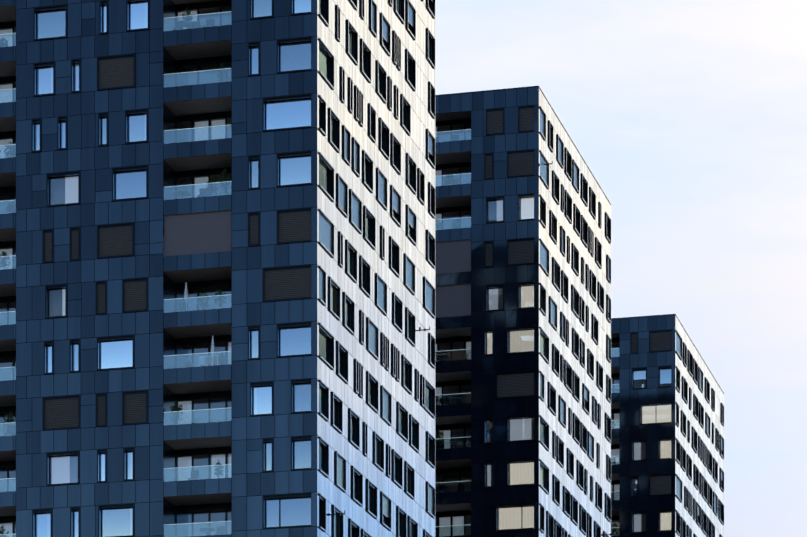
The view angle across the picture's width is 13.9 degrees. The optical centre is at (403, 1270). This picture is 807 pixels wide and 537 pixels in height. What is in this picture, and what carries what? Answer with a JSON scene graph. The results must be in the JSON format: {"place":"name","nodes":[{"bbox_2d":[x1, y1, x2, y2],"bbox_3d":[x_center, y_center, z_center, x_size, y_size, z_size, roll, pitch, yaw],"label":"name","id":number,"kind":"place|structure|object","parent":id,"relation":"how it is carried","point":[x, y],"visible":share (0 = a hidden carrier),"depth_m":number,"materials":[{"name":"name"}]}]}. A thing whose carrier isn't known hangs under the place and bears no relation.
{"place":"outdoors","nodes":[
{"label":"outdoors","id":0,"kind":"place"},
{"bbox_2d":[0,0,434,536],"bbox_3d":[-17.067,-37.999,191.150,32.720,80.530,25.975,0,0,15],"label":"tower","id":1,"kind":"structure","parent":0,"point":[217,264],"depth_m":177.75,"materials":[{"name":"blue tile"}]},
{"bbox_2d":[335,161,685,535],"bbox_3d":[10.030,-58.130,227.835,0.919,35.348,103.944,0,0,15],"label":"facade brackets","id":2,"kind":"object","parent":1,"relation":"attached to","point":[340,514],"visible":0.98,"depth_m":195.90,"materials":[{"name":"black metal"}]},
{"bbox_2d":[435,86,611,536],"bbox_3d":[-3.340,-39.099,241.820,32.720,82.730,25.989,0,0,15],"label":"tower","id":3,"kind":"structure","parent":0,"point":[522,340],"depth_m":226.89,"materials":[{"name":"black"}]},
{"bbox_2d":[435,0,806,536],"label":"sky","id":4,"kind":"structure","parent":0,"point":[689,117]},
{"bbox_2d":[611,314,723,536],"bbox_3d":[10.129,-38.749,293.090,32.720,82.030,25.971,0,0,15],"label":"tower","id":5,"kind":"structure","parent":0,"point":[667,453],"depth_m":277.62,"materials":[{"name":"black"}]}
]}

